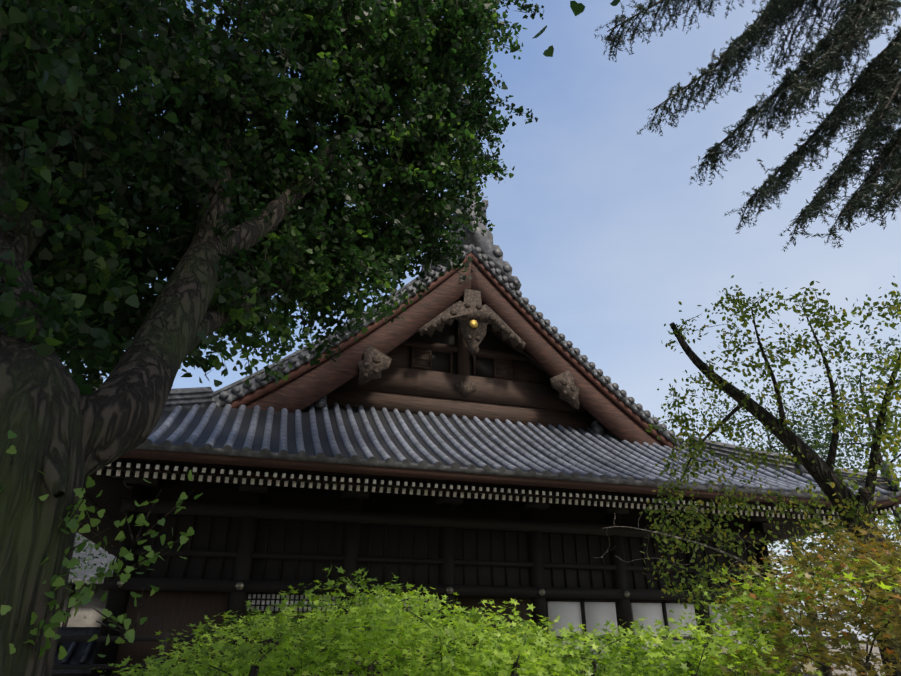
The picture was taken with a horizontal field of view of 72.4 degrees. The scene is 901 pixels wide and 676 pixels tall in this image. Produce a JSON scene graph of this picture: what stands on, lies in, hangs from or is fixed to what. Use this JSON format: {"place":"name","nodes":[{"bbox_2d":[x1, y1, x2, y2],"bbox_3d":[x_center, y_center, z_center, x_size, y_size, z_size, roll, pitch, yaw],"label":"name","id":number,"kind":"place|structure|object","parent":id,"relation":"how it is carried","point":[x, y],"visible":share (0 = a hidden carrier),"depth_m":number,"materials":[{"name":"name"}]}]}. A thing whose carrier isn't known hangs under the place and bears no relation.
{"place":"outdoors","nodes":[
{"label":"outdoors","id":0,"kind":"place"},
{"bbox_2d":[51,673,89,675],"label":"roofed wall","id":1,"kind":"structure","parent":0,"point":[73,675],"depth_m":11.62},
{"bbox_2d":[52,627,100,673],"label":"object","id":2,"kind":"structure","parent":1,"relation":"on","point":[79,653],"depth_m":11.69,"materials":[{"name":"black"}]},
{"bbox_2d":[60,584,108,626],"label":"side hall","id":3,"kind":"structure","parent":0,"point":[90,613],"depth_m":22.52,"materials":[{"name":"white paint"}]},
{"bbox_2d":[68,532,115,584],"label":"background roof","id":4,"kind":"structure","parent":3,"relation":"on","point":[80,574],"depth_m":23.99,"materials":[{"name":"grey tile"}]},
{"bbox_2d":[0,0,543,675],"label":"ginkgo","id":5,"kind":"object","parent":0,"point":[59,244],"depth_m":4.77,"materials":[{"name":"green plant"}]},
{"bbox_2d":[0,430,202,659],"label":"ginkgo trunk shoots","id":6,"kind":"object","parent":5,"relation":"attached to","point":[57,617],"visible":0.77,"depth_m":2.55,"materials":[{"name":"green plant"}]},
{"bbox_2d":[508,0,619,56],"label":"leaves","id":7,"kind":"object","parent":5,"relation":"attached to","point":[577,8],"visible":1,"depth_m":4.07,"materials":[{"name":"green plant"}]},
{"bbox_2d":[133,460,760,669],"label":"hall walls","id":8,"kind":"structure","parent":0,"point":[283,496],"depth_m":12.45,"materials":[{"name":"brown wood"}]},
{"bbox_2d":[326,300,606,432],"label":"gable timbers","id":9,"kind":"object","parent":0,"point":[516,388],"visible":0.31,"depth_m":16.33,"materials":[{"name":"brown wood"}]},
{"bbox_2d":[62,0,900,639],"label":"sky","id":10,"kind":"structure","parent":0,"point":[600,223],"materials":[{"name":"blue"}]},
{"bbox_2d":[63,276,900,670],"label":"trees","id":11,"kind":"object","parent":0,"point":[821,426],"depth_m":24.48,"materials":[{"name":"green plant"}]},
{"bbox_2d":[93,532,900,675],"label":"bushes","id":12,"kind":"object","parent":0,"point":[278,662],"depth_m":5.07,"materials":[{"name":"green plant"}]},
{"bbox_2d":[594,500,783,613],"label":"dead branch twigs","id":13,"kind":"object","parent":12,"relation":"on","point":[735,557],"visible":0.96,"depth_m":7.29,"materials":[{"name":"brown wood"}]},
{"bbox_2d":[681,516,900,675],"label":"autumn maple leaves","id":14,"kind":"object","parent":12,"relation":"attached to","point":[874,617],"visible":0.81,"depth_m":4.71,"materials":[{"name":"green plant"}]},
{"bbox_2d":[409,295,588,412],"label":"gable wall","id":15,"kind":"structure","parent":0,"point":[441,360],"depth_m":16.86,"materials":[{"name":"brown wood"}]},
{"bbox_2d":[594,0,900,251],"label":"cedar","id":16,"kind":"object","parent":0,"point":[782,10],"depth_m":7.73,"materials":[{"name":"green plant"}]},
{"bbox_2d":[639,275,900,675],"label":"tree","id":17,"kind":"object","parent":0,"point":[841,414],"depth_m":8.04,"materials":[{"name":"green plant"}]},
{"bbox_2d":[859,487,870,493],"bbox_3d":[5.145,1.893,7.645,0.126,0.101,0.108,8,-27,-15],"label":"cherry cut stub","id":18,"kind":"object","parent":17,"relation":"attached to","point":[866,490],"visible":0.9,"depth_m":7.63,"materials":[{"name":"brown wood"}]},
{"bbox_2d":[791,640,884,675],"bbox_3d":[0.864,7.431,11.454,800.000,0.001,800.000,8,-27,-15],"label":"wall","id":19,"kind":"structure","parent":0,"point":[874,649],"depth_m":53.21,"materials":[{"name":"white paint"}]},
{"bbox_3d":[-1.478,3.131,22.043,12.600,5.497,13.740,8,-27,-15],"label":"gable","id":20,"kind":"object","parent":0,"visible":0},
{"bbox_2d":[469,320,477,328],"bbox_3d":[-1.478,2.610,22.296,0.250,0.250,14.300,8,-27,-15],"label":"ball ornament","id":21,"kind":"object","parent":20,"relation":"attached to","point":[473,324],"visible":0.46,"depth_m":16.14,"materials":[{"name":"gold metal"}]},
{"bbox_3d":[-1.324,10.182,18.064,16.600,0.820,20.050,8,-27,-15],"label":"podium","id":22,"kind":"object","parent":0,"visible":0},
{"bbox_2d":[52,457,866,675],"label":"timber frame","id":23,"kind":"object","parent":22,"relation":"on","point":[249,511],"visible":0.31,"depth_m":12.20,"materials":[{"name":"brown wood"}]},
{"bbox_2d":[113,591,532,675],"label":"wooden door panels","id":24,"kind":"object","parent":23,"relation":"in","point":[169,611],"depth_m":10.81,"materials":[{"name":"brown wood"}]},
{"bbox_2d":[246,593,437,614],"bbox_3d":[-1.955,5.026,11.626,3.603,0.338,0.062,8,-27,-15],"label":"lattice window","id":25,"kind":"structure","parent":23,"relation":"attached to","point":[280,599],"depth_m":11.34,"materials":[{"name":"brown wood"}]},
{"bbox_2d":[117,580,706,597],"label":"nail covers","id":26,"kind":"object","parent":23,"relation":"attached to","point":[449,590],"visible":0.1,"depth_m":12.06,"materials":[{"name":"metal"}]},
{"bbox_2d":[246,261,662,446],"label":"barge boards","id":27,"kind":"object","parent":23,"relation":"on","point":[303,391],"visible":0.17,"depth_m":16.27,"materials":[{"name":"brown wood"}]},
{"bbox_2d":[221,251,674,447],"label":"bargeboard trim","id":28,"kind":"structure","parent":27,"relation":"attached to","point":[259,392],"depth_m":16.51,"materials":[{"name":"brown wood"}]},
{"bbox_2d":[212,244,688,450],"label":"roof verge","id":29,"kind":"structure","parent":27,"relation":"on","point":[235,392],"depth_m":16.57,"materials":[{"name":"grey tile"}]},
{"bbox_2d":[358,289,578,408],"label":"gable carvings","id":30,"kind":"object","parent":27,"relation":"attached to","point":[373,364],"visible":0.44,"depth_m":16.14,"materials":[{"name":"brown wood"}]},
{"bbox_2d":[94,276,898,489],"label":"roof ridges","id":31,"kind":"object","parent":27,"relation":"on","point":[187,398],"visible":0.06,"depth_m":14.56,"materials":[{"name":"grey tile"}]},
{"bbox_2d":[314,192,604,435],"bbox_3d":[-1.478,1.795,22.691,7.660,6.859,14.360,8,-27,-15],"label":"roof ridge ornament","id":32,"kind":"object","parent":31,"relation":"on","point":[489,249],"visible":0.17,"depth_m":17.32,"materials":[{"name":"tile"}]},
{"bbox_2d":[76,462,894,556],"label":"rafters","id":33,"kind":"object","parent":23,"relation":"on","point":[114,493],"visible":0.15,"depth_m":12.15,"materials":[{"name":"brown wood"}]},
{"bbox_2d":[90,462,895,555],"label":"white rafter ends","id":34,"kind":"object","parent":33,"relation":"attached to","point":[127,474],"visible":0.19,"depth_m":11.15,"materials":[{"name":"paint"}]},
{"bbox_2d":[107,449,900,507],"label":"eave boards","id":35,"kind":"object","parent":33,"relation":"on","point":[300,465],"visible":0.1,"depth_m":10.83,"materials":[{"name":"brown wood"}]},
{"bbox_2d":[148,406,900,495],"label":"roof pan","id":36,"kind":"object","parent":33,"relation":"on","point":[203,438],"visible":0.21,"depth_m":12.76,"materials":[{"name":"grey tile"}]},
{"bbox_2d":[141,439,892,498],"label":"eave edge tiles","id":37,"kind":"object","parent":36,"relation":"on","point":[337,457],"visible":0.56,"depth_m":11.07,"materials":[{"name":"grey tile"}]},
{"bbox_2d":[147,403,887,496],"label":"roof tiles","id":38,"kind":"object","parent":36,"relation":"on","point":[642,466],"visible":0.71,"depth_m":13.46,"materials":[{"name":"tile"}]},
{"bbox_2d":[135,443,900,501],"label":"eave fascia","id":39,"kind":"structure","parent":36,"relation":"attached to","point":[217,451],"depth_m":11.01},
{"bbox_2d":[113,458,892,510],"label":"rafter ends","id":40,"kind":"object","parent":23,"relation":"on","point":[281,471],"depth_m":11.32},
{"bbox_2d":[247,594,774,668],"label":"white window panels","id":41,"kind":"object","parent":23,"relation":"in","point":[600,613],"visible":0.17,"depth_m":12.95,"materials":[{"name":"white paper"}]}
]}

